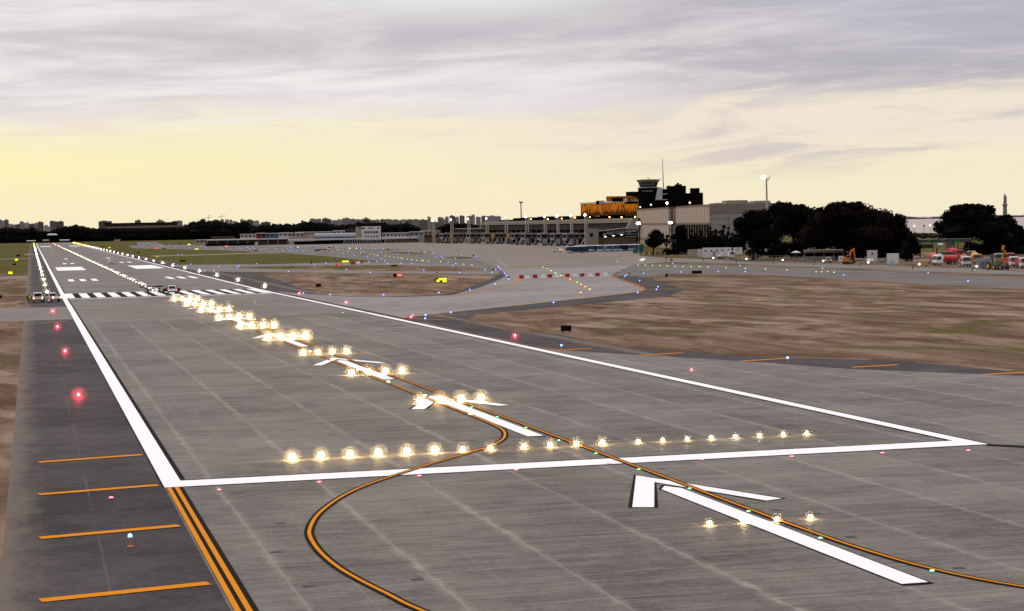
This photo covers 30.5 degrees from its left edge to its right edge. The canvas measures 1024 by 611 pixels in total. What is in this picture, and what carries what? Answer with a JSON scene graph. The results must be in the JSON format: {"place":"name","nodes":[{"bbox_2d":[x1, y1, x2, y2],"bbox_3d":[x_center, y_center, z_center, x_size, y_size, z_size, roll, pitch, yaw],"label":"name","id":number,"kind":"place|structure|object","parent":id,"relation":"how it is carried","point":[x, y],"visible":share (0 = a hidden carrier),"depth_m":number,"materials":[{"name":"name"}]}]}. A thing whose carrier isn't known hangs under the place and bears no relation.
{"place":"outdoors","nodes":[
{"label":"outdoors","id":0,"kind":"place"},
{"bbox_2d":[0,258,72,321],"bbox_3d":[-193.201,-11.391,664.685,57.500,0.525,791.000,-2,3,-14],"label":"crossing road","id":1,"kind":"structure","parent":0,"point":[29,314],"depth_m":318.11,"materials":[{"name":"asphalt"}]},
{"bbox_2d":[32,292,42,302],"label":"van","id":2,"kind":"object","parent":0,"point":[37,296],"visible":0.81,"depth_m":372.65,"materials":[{"name":"white paint"}]},
{"bbox_2d":[38,221,43,230],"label":"apartment tower","id":3,"kind":"structure","parent":0,"point":[40,226],"depth_m":4069.62,"materials":[{"name":"grey concrete"}]},
{"bbox_2d":[47,233,57,242],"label":"roadside house","id":4,"kind":"structure","parent":0,"point":[52,238],"depth_m":2660.36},
{"bbox_2d":[99,221,111,228],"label":"apartment tower","id":5,"kind":"structure","parent":0,"point":[101,224],"depth_m":4170.25,"materials":[{"name":"grey concrete"}]},
{"bbox_2d":[0,244,230,610],"bbox_3d":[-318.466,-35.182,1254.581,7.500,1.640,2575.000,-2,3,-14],"label":"shoulder","id":6,"kind":"object","parent":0,"point":[57,417],"visible":0.88,"depth_m":88.12},
{"bbox_2d":[43,293,60,301],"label":"pickup truck","id":7,"kind":"object","parent":6,"relation":"on","point":[50,296],"visible":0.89,"depth_m":375.38,"materials":[{"name":"white paint"}]},
{"bbox_2d":[104,222,177,228],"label":"long brick building","id":8,"kind":"structure","parent":0,"point":[140,225],"depth_m":2799.87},
{"bbox_2d":[163,285,180,293],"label":"pickup truck","id":9,"kind":"object","parent":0,"point":[172,288],"visible":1,"depth_m":412.63,"materials":[{"name":"white paint"}]},
{"bbox_2d":[152,252,279,256],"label":"service road","id":10,"kind":"structure","parent":0,"point":[218,254],"depth_m":1062.38,"materials":[{"name":"asphalt"}]},
{"bbox_2d":[73,243,401,317],"bbox_3d":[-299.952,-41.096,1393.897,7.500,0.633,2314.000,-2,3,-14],"label":"shoulder","id":11,"kind":"object","parent":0,"point":[164,263],"visible":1,"depth_m":650.25},
{"bbox_2d":[240,234,255,238],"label":"depot shed","id":12,"kind":"structure","parent":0,"point":[246,236],"depth_m":1820.30,"materials":[{"name":"white metal"}]},
{"bbox_2d":[256,233,265,238],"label":"depot shed","id":13,"kind":"structure","parent":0,"point":[260,235],"depth_m":1640.30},
{"bbox_2d":[265,233,278,237],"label":"depot shed","id":14,"kind":"structure","parent":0,"point":[272,235],"depth_m":1640.12,"materials":[{"name":"blue metal"}]},
{"bbox_2d":[278,232,291,243],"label":"depot shed","id":15,"kind":"structure","parent":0,"point":[285,235],"depth_m":1640.26,"materials":[{"name":"white metal"}]},
{"bbox_2d":[355,223,380,239],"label":"old control building","id":16,"kind":"structure","parent":0,"point":[368,230],"depth_m":1600.64,"materials":[{"name":"white concrete"}]},
{"bbox_2d":[419,219,427,230],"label":"apartment tower","id":17,"kind":"structure","parent":0,"point":[423,224],"depth_m":4021.99,"materials":[{"name":"grey concrete"}]},
{"bbox_2d":[379,249,475,258],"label":"apron verge","id":18,"kind":"structure","parent":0,"point":[424,253],"depth_m":947.60,"materials":[{"name":"soil"}]},
{"bbox_2d":[432,232,450,242],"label":"boarding bridge","id":19,"kind":"structure","parent":0,"point":[435,235],"depth_m":1457.30,"materials":[{"name":"grey metal"}]},
{"bbox_2d":[450,232,471,242],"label":"boarding bridge","id":20,"kind":"structure","parent":0,"point":[457,235],"depth_m":1412.35,"materials":[{"name":"grey metal"}]},
{"bbox_2d":[466,232,489,243],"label":"boarding bridge","id":21,"kind":"structure","parent":0,"point":[473,235],"depth_m":1372.34,"materials":[{"name":"metal"}]},
{"bbox_2d":[481,232,502,243],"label":"boarding bridge","id":22,"kind":"structure","parent":0,"point":[487,235],"depth_m":1347.31,"materials":[{"name":"metal"}]},
{"bbox_2d":[491,232,510,243],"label":"boarding bridge","id":23,"kind":"structure","parent":0,"point":[499,235],"depth_m":1322.31,"materials":[{"name":"grey metal"}]},
{"bbox_2d":[0,233,1023,602],"bbox_3d":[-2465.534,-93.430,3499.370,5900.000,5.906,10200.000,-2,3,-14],"label":"ground","id":24,"kind":"structure","parent":0,"point":[810,317],"depth_m":259.44,"materials":[{"name":"soil"}]},
{"bbox_2d":[0,220,256,242],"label":"treeline","id":25,"kind":"object","parent":24,"relation":"on","point":[200,230],"visible":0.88,"depth_m":2706.76,"materials":[{"name":"green plant"}]},
{"bbox_2d":[137,242,166,245],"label":"taxiway","id":26,"kind":"structure","parent":24,"relation":"on","point":[147,244],"depth_m":1932.66,"materials":[{"name":"concrete"}]},
{"bbox_2d":[128,245,499,270],"bbox_3d":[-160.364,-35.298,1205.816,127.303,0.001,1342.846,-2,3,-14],"label":"taxiway","id":27,"kind":"structure","parent":24,"relation":"on","point":[377,255],"depth_m":980.29,"materials":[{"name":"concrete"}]},
{"bbox_2d":[196,238,255,244],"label":"depot shed","id":28,"kind":"structure","parent":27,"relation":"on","point":[201,242],"depth_m":1737.19,"materials":[{"name":"white metal"}]},
{"bbox_2d":[206,238,288,245],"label":"depot canopy","id":29,"kind":"object","parent":27,"relation":"on","point":[240,242],"visible":0.8,"depth_m":1604.80,"materials":[{"name":"metal"}]},
{"bbox_2d":[295,231,332,233],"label":"cargo shed","id":30,"kind":"structure","parent":24,"relation":"on","point":[315,232],"depth_m":1700.07,"materials":[{"name":"grey metal"}]},
{"bbox_2d":[169,262,499,273],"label":"taxiway crossing","id":31,"kind":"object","parent":24,"relation":"on","point":[223,268],"visible":0.94,"depth_m":650.72,"materials":[{"name":"grey asphalt"}]},
{"bbox_2d":[249,220,420,239],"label":"treeline","id":32,"kind":"object","parent":24,"relation":"on","point":[305,226],"visible":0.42,"depth_m":1938.80,"materials":[{"name":"green plant"}]},
{"bbox_2d":[202,271,505,296],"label":"shoulder exit","id":33,"kind":"object","parent":24,"relation":"on","point":[261,281],"visible":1,"depth_m":473.55,"materials":[{"name":"asphalt"}]},
{"bbox_2d":[251,273,496,295],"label":"infield","id":34,"kind":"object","parent":24,"relation":"on","point":[366,284],"visible":1,"depth_m":466.47,"materials":[{"name":"soil"}]},
{"bbox_2d":[382,232,408,239],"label":"office wing","id":35,"kind":"structure","parent":24,"relation":"on","point":[404,234],"depth_m":1610.37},
{"bbox_2d":[254,242,659,268],"bbox_3d":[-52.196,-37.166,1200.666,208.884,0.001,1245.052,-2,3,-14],"label":"apron","id":36,"kind":"object","parent":24,"relation":"on","point":[521,257],"visible":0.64,"depth_m":873.67,"materials":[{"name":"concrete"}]},
{"bbox_2d":[291,233,303,243],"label":"depot shed","id":37,"kind":"structure","parent":36,"relation":"on","point":[297,235],"depth_m":1635.19,"materials":[{"name":"beige metal"}]},
{"bbox_2d":[304,233,355,240],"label":"hangar","id":38,"kind":"structure","parent":36,"relation":"on","point":[328,235],"depth_m":1640.40,"materials":[{"name":"metal"}]},
{"bbox_2d":[288,237,417,244],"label":"canopy terminal","id":39,"kind":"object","parent":36,"relation":"on","point":[350,240],"visible":0.88,"depth_m":1575.55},
{"bbox_2d":[410,231,423,241],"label":"office wing","id":40,"kind":"structure","parent":36,"relation":"on","point":[419,234],"depth_m":1600.40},
{"bbox_2d":[424,234,443,242],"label":"depot shed","id":41,"kind":"structure","parent":36,"relation":"on","point":[428,238],"depth_m":1520.32,"materials":[{"name":"grey"}]},
{"bbox_2d":[440,232,456,242],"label":"boarding bridge","id":42,"kind":"structure","parent":36,"relation":"on","point":[444,235],"depth_m":1437.31,"materials":[{"name":"metal"}]},
{"bbox_2d":[564,246,588,252],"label":"apron bus","id":43,"kind":"object","parent":36,"relation":"on","point":[571,249],"visible":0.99,"depth_m":864.07,"materials":[{"name":"blue paint"}]},
{"bbox_2d":[584,214,587,244],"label":"floodlight mast","id":44,"kind":"object","parent":36,"relation":"on","point":[586,222],"visible":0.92,"depth_m":1084.88,"materials":[{"name":"metal"}]},
{"bbox_2d":[594,245,603,251],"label":"apron bus","id":45,"kind":"object","parent":36,"relation":"on","point":[600,248],"visible":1,"depth_m":887.11,"materials":[{"name":"blue paint"}]},
{"bbox_2d":[435,222,479,238],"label":"treeline","id":46,"kind":"object","parent":24,"relation":"on","point":[445,228],"visible":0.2,"depth_m":1694.81,"materials":[{"name":"green plant"}]},
{"bbox_2d":[276,265,642,317],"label":"taxiway","id":47,"kind":"structure","parent":24,"relation":"on","point":[530,290],"depth_m":365.98,"materials":[{"name":"grey asphalt"}]},
{"bbox_2d":[455,228,483,241],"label":"depot shed","id":48,"kind":"structure","parent":24,"relation":"on","point":[473,230],"depth_m":1500.31,"materials":[{"name":"grey"}]},
{"bbox_2d":[84,313,1023,610],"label":"runway end pad","id":49,"kind":"object","parent":24,"relation":"on","point":[218,399],"visible":1,"depth_m":94.92,"materials":[{"name":"concrete"}]},
{"bbox_2d":[480,215,639,243],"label":"passenger terminal","id":50,"kind":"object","parent":24,"relation":"on","point":[517,225],"visible":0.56,"depth_m":1282.23,"materials":[{"name":"concrete"}]},
{"bbox_2d":[561,325,571,332],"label":"airfield sign","id":51,"kind":"object","parent":24,"relation":"on","point":[565,327],"visible":1,"depth_m":225.95,"materials":[{"name":"metal"}]},
{"bbox_2d":[580,192,637,218],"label":"office block","id":52,"kind":"structure","parent":24,"relation":"on","point":[614,207],"depth_m":1196.95,"materials":[{"name":"orange glass"}]},
{"bbox_2d":[588,228,636,244],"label":"arrivals pavilion","id":53,"kind":"structure","parent":24,"relation":"on","point":[596,236],"depth_m":1020.32,"materials":[{"name":"metal"}]},
{"bbox_2d":[633,244,643,253],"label":"covered stair","id":54,"kind":"object","parent":24,"relation":"on","point":[641,248],"visible":0.97,"depth_m":819.03,"materials":[{"name":"metal"}]},
{"bbox_2d":[636,179,659,208],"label":"control tower","id":55,"kind":"structure","parent":24,"relation":"on","point":[647,190],"depth_m":1104.15,"materials":[{"name":"grey metal"}]},
{"bbox_2d":[644,229,665,254],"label":"broad leafy tree","id":56,"kind":"object","parent":24,"relation":"on","point":[653,241],"visible":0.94,"depth_m":773.97,"materials":[{"name":"green plant"}]},
{"bbox_2d":[655,187,666,207],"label":"stair tower","id":57,"kind":"structure","parent":24,"relation":"on","point":[661,198],"depth_m":1102.36,"materials":[{"name":"metal"}]},
{"bbox_2d":[660,233,673,254],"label":"pollarded tree","id":58,"kind":"object","parent":24,"relation":"on","point":[667,240],"visible":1,"depth_m":764.80,"materials":[{"name":"green plant"}]},
{"bbox_2d":[671,235,682,254],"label":"pollarded tree","id":59,"kind":"object","parent":24,"relation":"on","point":[675,244],"visible":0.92,"depth_m":770.99,"materials":[{"name":"green plant"}]},
{"bbox_2d":[666,183,689,206],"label":"dark block","id":60,"kind":"structure","parent":24,"relation":"on","point":[677,195],"depth_m":1103.46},
{"bbox_2d":[672,224,690,254],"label":"leafy tree","id":61,"kind":"object","parent":24,"relation":"on","point":[681,230],"visible":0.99,"depth_m":773.08,"materials":[{"name":"green plant"}]},
{"bbox_2d":[690,188,702,205],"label":"dark block","id":62,"kind":"structure","parent":24,"relation":"on","point":[696,196],"depth_m":1099.37,"materials":[{"name":"black"}]},
{"bbox_2d":[662,234,746,254],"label":"understory shrub","id":63,"kind":"object","parent":24,"relation":"on","point":[696,242],"visible":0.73,"depth_m":772.60,"materials":[{"name":"green plant"}]},
{"bbox_2d":[637,200,774,250],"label":"concrete hall","id":64,"kind":"structure","parent":24,"relation":"on","point":[698,218],"depth_m":872.49,"materials":[{"name":"beige concrete"}]},
{"bbox_2d":[699,229,714,247],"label":"pollarded tree","id":65,"kind":"object","parent":24,"relation":"on","point":[708,239],"visible":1,"depth_m":764.72,"materials":[{"name":"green plant"}]},
{"bbox_2d":[407,275,1023,375],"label":"shoulder exit","id":66,"kind":"object","parent":24,"relation":"on","point":[458,320],"visible":0.98,"depth_m":206.49,"materials":[{"name":"asphalt"}]},
{"bbox_2d":[708,226,724,247],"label":"pollarded tree","id":67,"kind":"object","parent":24,"relation":"on","point":[715,233],"visible":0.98,"depth_m":770.86,"materials":[{"name":"green plant"}]},
{"bbox_2d":[703,247,731,257],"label":"site cabin","id":68,"kind":"object","parent":24,"relation":"on","point":[714,251],"visible":0.88,"depth_m":692.89,"materials":[{"name":"metal"}]},
{"bbox_2d":[716,248,734,258],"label":"platform truck","id":69,"kind":"object","parent":24,"relation":"on","point":[731,254],"visible":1,"depth_m":668.08,"materials":[{"name":"white paint"}]},
{"bbox_2d":[720,230,733,246],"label":"pollarded tree","id":70,"kind":"object","parent":24,"relation":"on","point":[728,234],"visible":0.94,"depth_m":764.35,"materials":[{"name":"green plant"}]},
{"bbox_2d":[733,247,741,254],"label":"site cabin","id":71,"kind":"object","parent":24,"relation":"on","point":[738,250],"visible":0.74,"depth_m":747.78,"materials":[{"name":"metal"}]},
{"bbox_2d":[730,208,785,259],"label":"broad tree","id":72,"kind":"object","parent":24,"relation":"on","point":[751,227],"visible":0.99,"depth_m":638.05,"materials":[{"name":"green plant"}]},
{"bbox_2d":[761,175,769,256],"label":"tall floodlight mast","id":73,"kind":"object","parent":24,"relation":"on","point":[762,176],"visible":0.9,"depth_m":689.32,"materials":[{"name":"metal"}]},
{"bbox_2d":[769,200,821,257],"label":"broad tree","id":74,"kind":"object","parent":24,"relation":"on","point":[790,217],"visible":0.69,"depth_m":662.42,"materials":[{"name":"green plant"}]},
{"bbox_2d":[616,264,1023,287],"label":"parallel taxiway","id":75,"kind":"structure","parent":24,"relation":"on","point":[898,277],"depth_m":464.68,"materials":[{"name":"grey asphalt"}]},
{"bbox_2d":[745,239,899,257],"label":"understory shrub","id":76,"kind":"object","parent":24,"relation":"on","point":[782,249],"visible":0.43,"depth_m":645.37,"materials":[{"name":"green plant"}]},
{"bbox_2d":[803,249,842,260],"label":"open shed","id":77,"kind":"structure","parent":24,"relation":"on","point":[833,254],"depth_m":621.29,"materials":[{"name":"grey metal"}]},
{"bbox_2d":[842,248,855,263],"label":"excavator","id":78,"kind":"object","parent":24,"relation":"on","point":[847,258],"visible":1,"depth_m":560.48,"materials":[{"name":"orange paint"}]},
{"bbox_2d":[794,201,912,259],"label":"broad tree","id":79,"kind":"object","parent":24,"relation":"on","point":[851,225],"visible":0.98,"depth_m":606.79,"materials":[{"name":"green plant"}]},
{"bbox_2d":[690,253,1016,269],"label":"wire fence","id":80,"kind":"object","parent":24,"relation":"on","point":[854,259],"visible":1,"depth_m":544.12,"materials":[{"name":"grey metal"}]},
{"bbox_2d":[867,250,877,260],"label":"site cabin","id":81,"kind":"object","parent":24,"relation":"on","point":[871,254],"visible":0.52,"depth_m":590.57,"materials":[{"name":"white metal"}]},
{"bbox_2d":[887,253,898,263],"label":"cargo container","id":82,"kind":"object","parent":24,"relation":"on","point":[893,256],"visible":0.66,"depth_m":551.15,"materials":[{"name":"metal"}]},
{"bbox_2d":[898,234,921,261],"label":"broad tree","id":83,"kind":"object","parent":24,"relation":"on","point":[910,246],"visible":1,"depth_m":579.43,"materials":[{"name":"green plant"}]},
{"bbox_2d":[912,232,942,238],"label":"river bank hedge","id":84,"kind":"object","parent":24,"relation":"on","point":[927,235],"visible":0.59,"depth_m":998.93,"materials":[{"name":"green plant"}]},
{"bbox_2d":[917,238,971,257],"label":"fuel station","id":85,"kind":"object","parent":24,"relation":"on","point":[948,245],"visible":0.74,"depth_m":621.55,"materials":[{"name":"metal"}]},
{"bbox_2d":[931,255,958,264],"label":"tank truck","id":86,"kind":"object","parent":24,"relation":"on","point":[938,259],"visible":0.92,"depth_m":530.26,"materials":[{"name":"white paint"}]},
{"bbox_2d":[947,248,965,257],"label":"mixer truck","id":87,"kind":"object","parent":24,"relation":"on","point":[959,253],"visible":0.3,"depth_m":609.41,"materials":[{"name":"red paint"}]},
{"bbox_2d":[959,254,970,266],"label":"mixer truck","id":88,"kind":"object","parent":24,"relation":"on","point":[965,259],"visible":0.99,"depth_m":506.91,"materials":[{"name":"white paint"}]},
{"bbox_2d":[933,203,1019,251],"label":"broad tree","id":89,"kind":"object","parent":24,"relation":"on","point":[978,221],"visible":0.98,"depth_m":645.95,"materials":[{"name":"green plant"}]},
{"bbox_2d":[970,252,983,263],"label":"mixer truck","id":90,"kind":"object","parent":24,"relation":"on","point":[974,255],"visible":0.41,"depth_m":533.92,"materials":[{"name":"yellow paint"}]},
{"bbox_2d":[976,258,989,267],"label":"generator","id":91,"kind":"object","parent":24,"relation":"on","point":[982,259],"visible":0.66,"depth_m":490.52,"materials":[{"name":"grey metal"}]},
{"bbox_2d":[958,242,1023,254],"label":"understory shrub","id":92,"kind":"object","parent":24,"relation":"on","point":[982,249],"visible":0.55,"depth_m":658.13,"materials":[{"name":"green plant"}]},
{"bbox_2d":[986,258,999,269],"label":"tractor","id":93,"kind":"object","parent":24,"relation":"on","point":[990,265],"visible":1,"depth_m":477.81,"materials":[{"name":"metal"}]},
{"bbox_2d":[990,253,1004,262],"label":"lorry","id":94,"kind":"object","parent":24,"relation":"on","point":[996,255],"visible":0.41,"depth_m":538.97,"materials":[{"name":"metal"}]},
{"bbox_2d":[996,258,1008,269],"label":"tractor","id":95,"kind":"object","parent":24,"relation":"on","point":[1000,266],"visible":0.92,"depth_m":475.98,"materials":[{"name":"metal"}]},
{"bbox_2d":[996,214,1023,244],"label":"broad tree","id":96,"kind":"object","parent":24,"relation":"on","point":[1014,227],"visible":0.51,"depth_m":662.93,"materials":[{"name":"green plant"}]},
{"bbox_2d":[1004,256,1018,266],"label":"lorry","id":97,"kind":"object","parent":24,"relation":"on","point":[1010,260],"visible":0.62,"depth_m":494.88,"materials":[{"name":"white paint"}]},
{"bbox_2d":[1015,257,1023,268],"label":"lorry","id":98,"kind":"object","parent":24,"relation":"on","point":[1020,261],"visible":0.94,"depth_m":483.12,"materials":[{"name":"white paint"}]},
{"bbox_2d":[0,0,1023,228],"label":"sky","id":99,"kind":"structure","parent":0,"point":[283,112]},
{"bbox_2d":[506,232,525,243],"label":"boarding bridge","id":100,"kind":"structure","parent":0,"point":[508,236],"depth_m":1292.12,"materials":[{"name":"grey metal"}]},
{"bbox_2d":[511,232,530,244],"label":"boarding bridge","id":101,"kind":"structure","parent":0,"point":[516,236],"depth_m":1242.33,"materials":[{"name":"metal"}]},
{"bbox_2d":[36,243,1023,610],"bbox_3d":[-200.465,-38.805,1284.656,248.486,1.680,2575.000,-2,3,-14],"label":"runway markings","id":102,"kind":"object","parent":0,"point":[90,289],"visible":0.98,"depth_m":117.20,"materials":[{"name":"paint"}]},
{"bbox_2d":[521,232,547,244],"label":"boarding bridge","id":103,"kind":"structure","parent":0,"point":[524,236],"depth_m":1207.38,"materials":[{"name":"metal"}]},
{"bbox_2d":[537,232,562,245],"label":"boarding bridge","id":104,"kind":"structure","parent":0,"point":[543,236],"depth_m":1167.40,"materials":[{"name":"metal"}]},
{"bbox_2d":[550,232,576,245],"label":"boarding bridge","id":105,"kind":"structure","parent":0,"point":[553,236],"depth_m":1137.40,"materials":[{"name":"metal"}]},
{"bbox_2d":[562,232,586,245],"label":"boarding bridge","id":106,"kind":"structure","parent":0,"point":[570,236],"depth_m":1107.37,"materials":[{"name":"metal"}]},
{"bbox_2d":[640,256,1023,274],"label":"perimeter road","id":107,"kind":"structure","parent":0,"point":[879,267],"depth_m":540.42,"materials":[{"name":"asphalt"}]},
{"bbox_2d":[905,215,1023,232],"bbox_3d":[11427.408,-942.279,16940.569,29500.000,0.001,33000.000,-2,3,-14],"label":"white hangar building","id":108,"kind":"structure","parent":0,"point":[919,224],"depth_m":3435.74,"materials":[{"name":"metal"}]},
{"bbox_2d":[906,215,1023,218],"bbox_3d":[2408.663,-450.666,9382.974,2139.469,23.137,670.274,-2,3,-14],"label":"shore","id":109,"kind":"structure","parent":0,"point":[908,217],"depth_m":9300.56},
{"bbox_2d":[1002,193,1007,214],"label":"statue column","id":110,"kind":"structure","parent":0,"point":[1004,204],"depth_m":1248.74,"materials":[{"name":"grey stone"}]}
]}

